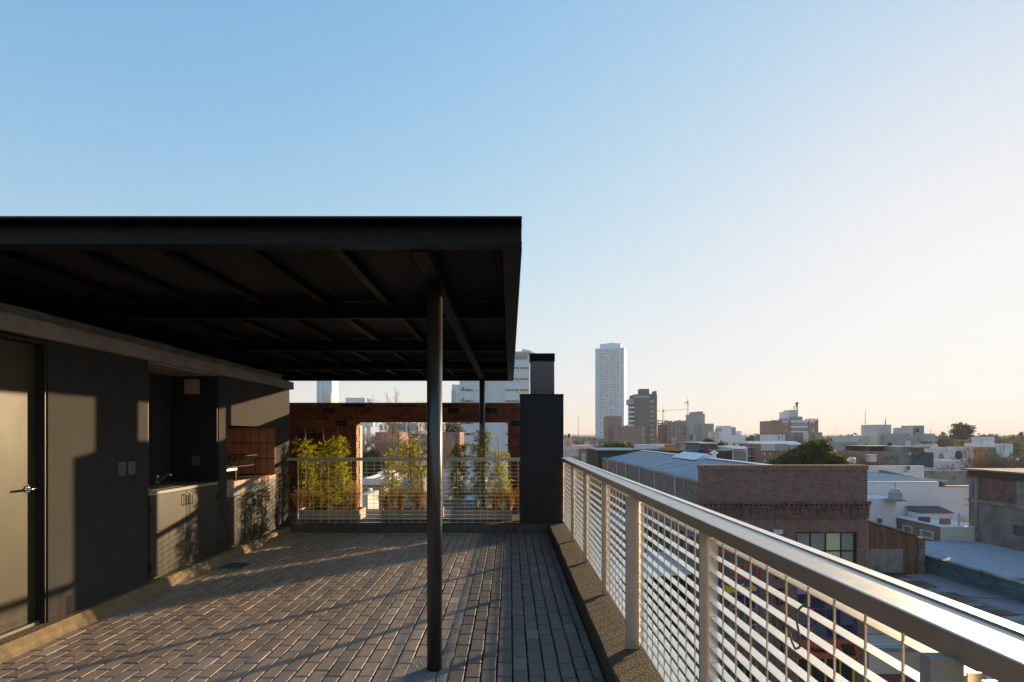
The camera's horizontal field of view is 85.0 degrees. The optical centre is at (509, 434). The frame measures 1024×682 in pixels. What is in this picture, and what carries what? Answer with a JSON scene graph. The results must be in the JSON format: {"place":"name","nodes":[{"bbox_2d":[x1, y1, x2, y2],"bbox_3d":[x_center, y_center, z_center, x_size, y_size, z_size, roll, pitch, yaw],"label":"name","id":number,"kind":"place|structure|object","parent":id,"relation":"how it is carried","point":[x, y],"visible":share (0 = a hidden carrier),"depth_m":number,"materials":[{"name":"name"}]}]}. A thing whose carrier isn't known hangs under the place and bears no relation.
{"place":"outdoors","nodes":[
{"label":"outdoors","id":0,"kind":"place"},
{"bbox_2d":[0,302,293,663],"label":"service building","id":1,"kind":"structure","parent":0,"point":[119,490],"depth_m":5.03,"materials":[{"name":"paint"}]},
{"bbox_2d":[0,339,41,633],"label":"door","id":2,"kind":"structure","parent":1,"relation":"in","point":[18,488],"depth_m":4.12,"materials":[{"name":"grey metal"}]},
{"bbox_2d":[148,490,187,578],"bbox_3d":[-3.543,1.014,5.818,0.054,0.821,0.625,0,0,0],"label":"cabinet door","id":3,"kind":"structure","parent":1,"relation":"in","point":[166,511],"depth_m":5.78,"materials":[{"name":"metal"}]},
{"bbox_2d":[186,484,219,564],"bbox_3d":[-3.543,1.014,6.474,0.054,0.821,0.673,0,0,0],"label":"cabinet door","id":4,"kind":"structure","parent":1,"relation":"in","point":[202,509],"depth_m":6.45,"materials":[{"name":"metal"}]},
{"bbox_2d":[227,495,242,547],"bbox_3d":[-3.543,1.107,7.197,0.054,0.635,0.355,0,0,0],"label":"cabinet door","id":5,"kind":"structure","parent":1,"relation":"in","point":[234,502],"depth_m":7.19,"materials":[{"name":"metal"}]},
{"bbox_2d":[227,454,256,479],"bbox_3d":[-3.960,0.446,7.875,0.455,0.317,0.865,0,0,0],"label":"fire basket","id":6,"kind":"object","parent":1,"relation":"on","point":[239,460],"visible":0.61,"depth_m":8.00,"materials":[{"name":"metal"}]},
{"bbox_2d":[241,492,254,542],"bbox_3d":[-3.543,1.107,7.569,0.054,0.635,0.373,0,0,0],"label":"cabinet door","id":7,"kind":"structure","parent":1,"relation":"in","point":[247,511],"depth_m":7.56,"materials":[{"name":"metal"}]},
{"bbox_2d":[254,489,266,536],"bbox_3d":[-3.543,1.107,7.941,0.054,0.635,0.358,0,0,0],"label":"cabinet door","id":8,"kind":"structure","parent":1,"relation":"in","point":[259,496],"depth_m":7.95,"materials":[{"name":"metal"}]},
{"bbox_2d":[266,487,276,532],"bbox_3d":[-3.543,1.107,8.304,0.054,0.635,0.353,0,0,0],"label":"cabinet door","id":9,"kind":"structure","parent":1,"relation":"in","point":[271,496],"depth_m":8.32,"materials":[{"name":"metal"}]},
{"bbox_2d":[389,473,426,506],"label":"grey roof house","id":10,"kind":"structure","parent":0,"point":[407,504],"depth_m":46.00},
{"bbox_2d":[397,423,426,472],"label":"strip balcony flats","id":11,"kind":"structure","parent":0,"point":[414,430],"depth_m":113.20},
{"bbox_2d":[442,432,463,475],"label":"brick party wall block","id":12,"kind":"structure","parent":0,"point":[453,439],"depth_m":98.00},
{"bbox_2d":[444,490,478,508],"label":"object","id":13,"kind":"structure","parent":0,"point":[467,503],"depth_m":36.00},
{"bbox_2d":[362,482,581,514],"bbox_3d":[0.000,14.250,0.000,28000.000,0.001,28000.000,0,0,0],"label":"ground","id":14,"kind":"structure","parent":0,"point":[569,499],"depth_m":124.20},
{"bbox_2d":[317,381,337,402],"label":"distant glass tower","id":15,"kind":"structure","parent":14,"relation":"on","point":[327,391],"depth_m":800.00,"materials":[{"name":"glass"}]},
{"bbox_2d":[346,398,376,443],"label":"white slab","id":16,"kind":"structure","parent":14,"relation":"on","point":[367,425],"depth_m":500.95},
{"bbox_2d":[362,490,378,508],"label":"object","id":17,"kind":"structure","parent":14,"relation":"on","point":[372,504],"depth_m":24.82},
{"bbox_2d":[362,447,387,478],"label":"hedge tree","id":18,"kind":"object","parent":14,"relation":"on","point":[373,467],"visible":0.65,"depth_m":63.31,"materials":[{"name":"green plant"}]},
{"bbox_2d":[362,479,394,508],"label":"pink wall house","id":19,"kind":"structure","parent":14,"relation":"on","point":[372,484],"depth_m":42.24,"materials":[{"name":"brown brick"}]},
{"bbox_2d":[362,422,411,481],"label":"bare tree","id":20,"kind":"object","parent":14,"relation":"on","point":[372,441],"visible":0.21,"depth_m":86.69,"materials":[{"name":"brown plant"}]},
{"bbox_2d":[375,432,408,471],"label":"brick apartments","id":21,"kind":"structure","parent":14,"relation":"on","point":[403,435],"depth_m":100.00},
{"bbox_2d":[373,388,456,430],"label":"bare tree","id":22,"kind":"object","parent":14,"relation":"on","point":[424,425],"visible":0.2,"depth_m":120.41,"materials":[{"name":"brown plant"}]},
{"bbox_2d":[376,422,476,472],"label":"bare tree","id":23,"kind":"object","parent":14,"relation":"on","point":[385,443],"visible":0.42,"depth_m":70.29,"materials":[{"name":"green plant"}]},
{"bbox_2d":[442,469,459,506],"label":"cream wall house","id":24,"kind":"structure","parent":14,"relation":"on","point":[445,491],"depth_m":55.00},
{"bbox_2d":[451,385,459,425],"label":"distant stepped tower","id":25,"kind":"structure","parent":14,"relation":"on","point":[455,394],"depth_m":699.99,"materials":[{"name":"concrete"}]},
{"bbox_2d":[460,349,533,481],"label":"white apartment tower","id":26,"kind":"structure","parent":14,"relation":"on","point":[505,391],"depth_m":152.00,"materials":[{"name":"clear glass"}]},
{"bbox_2d":[564,438,592,487],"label":"cream apartments","id":27,"kind":"structure","parent":14,"relation":"on","point":[578,452],"depth_m":150.00,"materials":[{"name":"beige concrete"}]},
{"bbox_2d":[590,478,600,512],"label":"green tree","id":28,"kind":"object","parent":14,"relation":"on","point":[595,482],"visible":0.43,"depth_m":49.42,"materials":[{"name":"green plant"}]},
{"bbox_2d":[595,343,625,439],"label":"tall residential tower","id":29,"kind":"structure","parent":14,"relation":"on","point":[610,379],"depth_m":801.37,"materials":[{"name":"concrete"}]},
{"bbox_2d":[604,416,621,443],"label":"brick slab block","id":30,"kind":"structure","parent":14,"relation":"on","point":[610,422],"depth_m":255.00,"materials":[{"name":"brown brick"}]},
{"bbox_2d":[602,441,633,447],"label":"green tree","id":31,"kind":"object","parent":14,"relation":"on","point":[618,444],"visible":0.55,"depth_m":118.63,"materials":[{"name":"green plant"}]},
{"bbox_2d":[613,426,641,445],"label":"brick flats","id":32,"kind":"structure","parent":14,"relation":"on","point":[631,434],"depth_m":240.00,"materials":[{"name":"brown brick"}]},
{"bbox_2d":[658,420,685,443],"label":"concrete block","id":33,"kind":"structure","parent":14,"relation":"on","point":[668,430],"depth_m":345.00,"materials":[{"name":"grey concrete"}]},
{"bbox_2d":[371,435,1016,444],"bbox_3d":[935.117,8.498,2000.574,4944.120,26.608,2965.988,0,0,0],"label":"distant woodland","id":34,"kind":"object","parent":14,"relation":"on","point":[583,438],"visible":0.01,"depth_m":1211.49,"materials":[{"name":"plant"}]},
{"bbox_2d":[686,411,704,441],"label":"pale grey block","id":35,"kind":"structure","parent":14,"relation":"on","point":[694,420],"depth_m":330.00,"materials":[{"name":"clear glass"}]},
{"bbox_2d":[699,424,713,441],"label":"brown block","id":36,"kind":"structure","parent":14,"relation":"on","point":[704,429],"depth_m":321.28,"materials":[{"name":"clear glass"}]},
{"bbox_2d":[700,449,731,459],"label":"dark rubble house","id":37,"kind":"structure","parent":14,"relation":"on","point":[724,454],"depth_m":80.00,"materials":[{"name":"brick"}]},
{"bbox_2d":[708,426,744,444],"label":"stepped white block","id":38,"kind":"structure","parent":14,"relation":"on","point":[730,435],"depth_m":211.00,"materials":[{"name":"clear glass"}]},
{"bbox_2d":[602,450,870,681],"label":"brick workshop","id":39,"kind":"structure","parent":14,"relation":"on","point":[825,508],"depth_m":29.00,"materials":[{"name":"brick"}]},
{"bbox_2d":[718,540,758,577],"bbox_3d":[11.899,6.420,29.170,2.184,2.117,0.100,0,0,0],"label":"window","id":40,"kind":"structure","parent":39,"relation":"in","point":[742,564],"depth_m":29.14,"materials":[{"name":"red paint"}]},
{"bbox_2d":[719,594,757,639],"bbox_3d":[11.888,9.486,29.170,2.117,2.405,0.100,0,0,0],"label":"window","id":41,"kind":"structure","parent":39,"relation":"in","point":[741,598],"depth_m":29.14,"materials":[{"name":"glass"}]},
{"bbox_2d":[719,659,757,681],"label":"window","id":42,"kind":"structure","parent":39,"relation":"in","point":[747,673],"depth_m":29.14,"materials":[{"name":"glass"}]},
{"bbox_2d":[796,532,855,563],"bbox_3d":[16.448,6.044,29.170,3.180,1.984,0.100,0,0,0],"label":"window","id":43,"kind":"structure","parent":39,"relation":"in","point":[842,545],"depth_m":29.14,"materials":[{"name":"glass"}]},
{"bbox_2d":[797,658,854,681],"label":"window","id":44,"kind":"structure","parent":39,"relation":"in","point":[842,669],"depth_m":29.14,"materials":[{"name":"glass"}]},
{"bbox_2d":[797,594,855,639],"bbox_3d":[16.470,9.464,29.170,3.136,2.405,0.100,0,0,0],"label":"window","id":45,"kind":"structure","parent":39,"relation":"in","point":[822,608],"depth_m":29.14,"materials":[{"name":"glass"}]},
{"bbox_2d":[733,443,787,463],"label":"building","id":46,"kind":"structure","parent":14,"relation":"on","point":[764,452],"depth_m":92.00,"materials":[{"name":"grey concrete"}]},
{"bbox_2d":[760,435,784,440],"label":"white low block","id":47,"kind":"structure","parent":14,"relation":"on","point":[770,437],"depth_m":167.05,"materials":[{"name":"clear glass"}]},
{"bbox_2d":[760,410,817,434],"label":"brick tower block","id":48,"kind":"structure","parent":14,"relation":"on","point":[789,421],"depth_m":320.00,"materials":[{"name":"brown brick"}]},
{"bbox_2d":[784,432,821,443],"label":"weathered low block","id":49,"kind":"structure","parent":14,"relation":"on","point":[800,437],"depth_m":170.00,"materials":[{"name":"concrete"}]},
{"bbox_2d":[764,438,852,464],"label":"evergreen tree","id":50,"kind":"object","parent":14,"relation":"on","point":[815,452],"visible":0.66,"depth_m":66.03,"materials":[{"name":"green plant"}]},
{"bbox_2d":[832,436,866,444],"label":"blank white block","id":51,"kind":"structure","parent":14,"relation":"on","point":[859,440],"depth_m":152.42,"materials":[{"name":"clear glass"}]},
{"bbox_2d":[835,446,901,465],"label":"bare tree","id":52,"kind":"object","parent":14,"relation":"on","point":[861,460],"visible":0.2,"depth_m":75.77,"materials":[{"name":"brown plant"}]},
{"bbox_2d":[861,425,890,444],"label":"white stair block","id":53,"kind":"structure","parent":14,"relation":"on","point":[872,433],"depth_m":147.90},
{"bbox_2d":[867,495,895,567],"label":"white annex","id":54,"kind":"object","parent":14,"relation":"on","point":[880,506],"visible":0.21,"depth_m":47.00,"materials":[{"name":"paint"}]},
{"bbox_2d":[884,483,906,501],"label":"water tank","id":55,"kind":"object","parent":54,"relation":"on","point":[895,494],"visible":1,"depth_m":46.02,"materials":[{"name":"plastic"}]},
{"bbox_2d":[867,625,919,681],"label":"cream shop","id":56,"kind":"structure","parent":14,"relation":"on","point":[880,668],"depth_m":29.00,"materials":[{"name":"concrete"}]},
{"bbox_2d":[867,520,924,579],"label":"rusted gable shed","id":57,"kind":"structure","parent":14,"relation":"on","point":[893,551],"depth_m":36.87,"materials":[{"name":"metal"}]},
{"bbox_2d":[881,425,937,446],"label":"grey balcony flats","id":58,"kind":"structure","parent":14,"relation":"on","point":[914,435],"depth_m":140.60,"materials":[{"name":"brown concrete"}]},
{"bbox_2d":[867,466,968,515],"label":"white house","id":59,"kind":"structure","parent":14,"relation":"on","point":[920,486],"depth_m":50.05,"materials":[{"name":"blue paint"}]},
{"bbox_2d":[924,459,965,470],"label":"house","id":60,"kind":"structure","parent":14,"relation":"on","point":[947,463],"depth_m":92.12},
{"bbox_2d":[867,573,1023,681],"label":"tin roof workshop","id":61,"kind":"structure","parent":14,"relation":"on","point":[943,587],"depth_m":31.73,"materials":[{"name":"metal"}]},
{"bbox_2d":[946,422,979,445],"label":"tree","id":62,"kind":"object","parent":14,"relation":"on","point":[962,431],"visible":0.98,"depth_m":258.37,"materials":[{"name":"green plant"}]},
{"bbox_2d":[911,541,1023,603],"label":"membrane roof building","id":63,"kind":"structure","parent":14,"relation":"on","point":[963,562],"depth_m":35.41,"materials":[{"name":"grey paint"}]},
{"bbox_2d":[929,452,1019,470],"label":"bare tree","id":64,"kind":"object","parent":14,"relation":"on","point":[969,460],"visible":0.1,"depth_m":78.54,"materials":[{"name":"brown plant"}]},
{"bbox_2d":[949,447,1023,470],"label":"bare tree","id":65,"kind":"object","parent":14,"relation":"on","point":[1020,465],"visible":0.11,"depth_m":84.90,"materials":[{"name":"brown plant"}]},
{"bbox_2d":[964,443,1012,459],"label":"house","id":66,"kind":"structure","parent":14,"relation":"on","point":[1008,448],"depth_m":150.00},
{"bbox_2d":[970,443,1023,467],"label":"bare tree","id":67,"kind":"object","parent":14,"relation":"on","point":[1011,461],"visible":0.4,"depth_m":74.87,"materials":[{"name":"brown plant"}]},
{"bbox_2d":[1000,439,1023,457],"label":"distant tree","id":68,"kind":"object","parent":14,"relation":"on","point":[1017,449],"visible":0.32,"depth_m":247.99,"materials":[{"name":"green plant"}]},
{"bbox_2d":[0,0,1023,433],"label":"sky","id":69,"kind":"structure","parent":0,"point":[770,206],"materials":[{"name":"blue"}]},
{"bbox_2d":[566,511,691,681],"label":"black fronted house","id":70,"kind":"structure","parent":0,"point":[674,575],"depth_m":30.79,"materials":[{"name":"paint"}]},
{"bbox_2d":[587,444,683,510],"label":"dark brick house","id":71,"kind":"structure","parent":0,"point":[595,456],"depth_m":61.77,"materials":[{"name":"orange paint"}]},
{"bbox_2d":[625,389,656,444],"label":"grey tower","id":72,"kind":"structure","parent":0,"point":[642,407],"depth_m":380.00,"materials":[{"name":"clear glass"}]},
{"bbox_2d":[668,442,717,452],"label":"grey clad house","id":73,"kind":"structure","parent":0,"point":[695,447],"depth_m":88.00,"materials":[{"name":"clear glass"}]},
{"bbox_2d":[371,433,1017,435],"bbox_3d":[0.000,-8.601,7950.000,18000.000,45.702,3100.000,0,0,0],"label":"hills","id":74,"kind":"structure","parent":0,"point":[936,434],"depth_m":6832.60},
{"bbox_2d":[645,581,779,681],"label":"bare tree","id":75,"kind":"object","parent":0,"point":[731,641],"visible":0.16,"depth_m":21.37,"materials":[{"name":"brown plant"}]},
{"bbox_2d":[718,444,747,461],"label":"white gridded house","id":76,"kind":"structure","parent":0,"point":[739,453],"depth_m":84.16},
{"bbox_2d":[660,587,814,681],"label":"bare tree","id":77,"kind":"object","parent":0,"point":[761,667],"visible":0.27,"depth_m":23.78,"materials":[{"name":"brown plant"}]},
{"bbox_2d":[828,442,854,455],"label":"house","id":78,"kind":"structure","parent":0,"point":[837,446],"depth_m":151.44,"materials":[{"name":"grey concrete"}]},
{"bbox_2d":[838,445,933,467],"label":"old concrete house","id":79,"kind":"structure","parent":0,"point":[911,455],"depth_m":85.00,"materials":[{"name":"concrete"}]},
{"bbox_2d":[896,506,974,540],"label":"house","id":80,"kind":"structure","parent":0,"point":[933,523],"depth_m":45.53,"materials":[{"name":"paint"}]},
{"bbox_2d":[924,447,955,459],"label":"house","id":81,"kind":"structure","parent":0,"point":[949,453],"depth_m":125.00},
{"bbox_2d":[936,447,972,467],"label":"house","id":82,"kind":"structure","parent":0,"point":[965,458],"depth_m":128.00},
{"bbox_2d":[947,446,987,463],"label":"house","id":83,"kind":"structure","parent":0,"point":[977,449],"depth_m":130.00,"materials":[{"name":"orange paint"}]},
{"bbox_2d":[961,468,1023,551],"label":"derelict concrete building","id":84,"kind":"structure","parent":0,"point":[996,506],"depth_m":41.10,"materials":[{"name":"concrete"}]},
{"bbox_3d":[-5.510,8.050,1.375,12.980,12.399,18.750,0,0,0],"label":"terrace building","id":85,"kind":"object","parent":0,"visible":0},
{"bbox_2d":[288,509,548,534],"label":"kerb","id":86,"kind":"structure","parent":85,"relation":"on","point":[413,526],"depth_m":8.87,"materials":[{"name":"concrete"}]},
{"bbox_2d":[299,507,365,519],"bbox_3d":[-3.031,1.337,9.520,1.053,0.169,0.400,0,0,0],"label":"planter","id":87,"kind":"object","parent":86,"relation":"on","point":[335,510],"visible":0.76,"depth_m":9.32,"materials":[{"name":"concrete"}]},
{"bbox_2d":[292,428,324,509],"bbox_3d":[-3.400,0.597,9.509,0.597,1.428,0.558,0,0,-43],"label":"bamboo plant","id":88,"kind":"object","parent":87,"relation":"in","point":[306,464],"visible":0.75,"depth_m":9.50,"materials":[{"name":"green plant"}]},
{"bbox_2d":[308,425,342,508],"bbox_3d":[-3.097,0.576,9.461,0.527,1.470,0.602,0,0,31],"label":"bamboo plant","id":89,"kind":"object","parent":87,"relation":"in","point":[320,473],"visible":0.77,"depth_m":9.41,"materials":[{"name":"green plant"}]},
{"bbox_2d":[324,427,359,509],"bbox_3d":[-2.846,0.590,9.487,0.629,1.442,0.542,0,0,0],"label":"bamboo plant","id":90,"kind":"object","parent":87,"relation":"on","point":[337,453],"visible":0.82,"depth_m":9.42,"materials":[{"name":"green plant"}]},
{"bbox_2d":[341,482,376,509],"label":"grass tuft","id":91,"kind":"object","parent":87,"relation":"on","point":[354,504],"visible":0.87,"depth_m":9.45,"materials":[{"name":"plant"}]},
{"bbox_2d":[286,458,519,523],"bbox_3d":[-1.698,0.893,8.920,3.723,1.058,0.100,0,0,0],"label":"railing","id":92,"kind":"object","parent":86,"relation":"on","point":[396,459],"visible":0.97,"depth_m":8.90,"materials":[{"name":"metal"}]},
{"bbox_2d":[289,403,519,511],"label":"brick screen wall","id":93,"kind":"structure","parent":86,"relation":"on","point":[346,419],"depth_m":10.35,"materials":[{"name":"brown brick"}]},
{"bbox_2d":[380,507,443,519],"bbox_3d":[-1.654,1.337,9.520,1.017,0.169,0.400,0,0,0],"label":"planter","id":94,"kind":"object","parent":86,"relation":"on","point":[394,510],"visible":0.56,"depth_m":9.32,"materials":[{"name":"concrete"}]},
{"bbox_2d":[376,425,403,509],"bbox_3d":[-2.003,0.575,9.506,0.569,1.471,0.568,0,0,0],"label":"bamboo plant","id":95,"kind":"object","parent":94,"relation":"on","point":[392,473],"visible":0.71,"depth_m":9.51,"materials":[{"name":"green plant"}]},
{"bbox_2d":[389,487,422,509],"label":"grass tuft","id":96,"kind":"object","parent":94,"relation":"on","point":[399,505],"visible":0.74,"depth_m":9.44,"materials":[{"name":"plant"}]},
{"bbox_2d":[397,425,424,509],"bbox_3d":[-1.710,0.575,9.503,0.498,1.471,0.521,0,0,28],"label":"bamboo plant","id":97,"kind":"object","parent":94,"relation":"on","point":[404,445],"visible":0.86,"depth_m":9.49,"materials":[{"name":"green plant"}]},
{"bbox_2d":[410,426,426,509],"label":"bamboo plant","id":98,"kind":"object","parent":94,"relation":"on","point":[421,469],"visible":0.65,"depth_m":9.54,"materials":[{"name":"green plant"}]},
{"bbox_2d":[400,483,444,509],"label":"grass tuft","id":99,"kind":"object","parent":94,"relation":"on","point":[417,503],"visible":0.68,"depth_m":9.44,"materials":[{"name":"plant"}]},
{"bbox_2d":[451,507,511,519],"bbox_3d":[-0.477,1.337,9.520,1.024,0.169,0.400,0,0,0],"label":"planter","id":100,"kind":"object","parent":86,"relation":"on","point":[476,510],"visible":0.73,"depth_m":9.32,"materials":[{"name":"concrete"}]},
{"bbox_2d":[444,434,470,509],"bbox_3d":[-0.876,0.648,9.499,0.515,1.325,0.489,0,0,-29],"label":"bamboo plant","id":101,"kind":"object","parent":100,"relation":"on","point":[461,468],"visible":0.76,"depth_m":9.47,"materials":[{"name":"green plant"}]},
{"bbox_2d":[467,424,495,509],"bbox_3d":[-0.498,0.560,9.539,0.522,1.500,0.562,0,0,24],"label":"bamboo plant","id":102,"kind":"object","parent":100,"relation":"on","point":[481,471],"visible":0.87,"depth_m":9.52,"materials":[{"name":"green plant"}]},
{"bbox_2d":[486,439,514,509],"bbox_3d":[-0.164,0.670,9.520,0.554,1.282,0.491,0,0,0],"label":"bamboo plant","id":103,"kind":"object","parent":100,"relation":"on","point":[499,469],"visible":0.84,"depth_m":9.50,"materials":[{"name":"green plant"}]},
{"bbox_2d":[489,483,519,509],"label":"grass tuft","id":104,"kind":"object","parent":100,"relation":"on","point":[508,503],"visible":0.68,"depth_m":9.44,"materials":[{"name":"plant"}]},
{"bbox_2d":[519,353,563,523],"bbox_3d":[0.512,0.065,9.148,0.705,2.770,0.403,0,0,0],"label":"barbecue chimney","id":105,"kind":"object","parent":86,"relation":"on","point":[541,444],"visible":0.93,"depth_m":8.95,"materials":[{"name":"grey paint"}]},
{"bbox_2d":[442,535,604,681],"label":"floor bed","id":106,"kind":"object","parent":85,"relation":"on","point":[523,615],"depth_m":4.67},
{"bbox_2d":[0,533,604,681],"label":"terrace floor","id":107,"kind":"structure","parent":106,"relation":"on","point":[321,607],"depth_m":4.62,"materials":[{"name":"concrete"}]},
{"bbox_2d":[219,562,252,568],"bbox_3d":[-3.240,1.552,6.622,0.270,0.019,0.275,0,0,0],"label":"floor drain","id":108,"kind":"object","parent":107,"relation":"on","point":[237,565],"visible":0.98,"depth_m":6.61,"materials":[{"name":"black paint"}]},
{"bbox_2d":[403,658,437,681],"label":"screed patch","id":109,"kind":"object","parent":106,"relation":"on","point":[417,671],"visible":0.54,"depth_m":3.63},
{"bbox_2d":[0,216,521,671],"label":"steel canopy","id":110,"kind":"object","parent":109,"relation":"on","point":[433,301],"visible":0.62,"depth_m":4.11,"materials":[{"name":"metal"}]},
{"bbox_2d":[436,533,484,681],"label":"screed strip","id":111,"kind":"object","parent":106,"relation":"on","point":[447,658],"visible":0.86,"depth_m":4.67,"materials":[{"name":"concrete"}]},
{"bbox_2d":[549,523,679,681],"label":"parapet","id":112,"kind":"structure","parent":85,"relation":"on","point":[603,620],"depth_m":4.34,"materials":[{"name":"concrete"}]},
{"bbox_2d":[560,457,1023,681],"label":"side railing","id":113,"kind":"object","parent":112,"relation":"on","point":[957,635],"visible":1,"depth_m":2.02,"materials":[{"name":"metal"}]},
{"bbox_2d":[785,605,809,649],"bbox_3d":[0.840,0.557,1.633,0.006,0.151,0.133,0,0,0],"label":"wire loop","id":114,"kind":"object","parent":113,"relation":"hanging from","point":[797,626],"visible":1,"depth_m":1.63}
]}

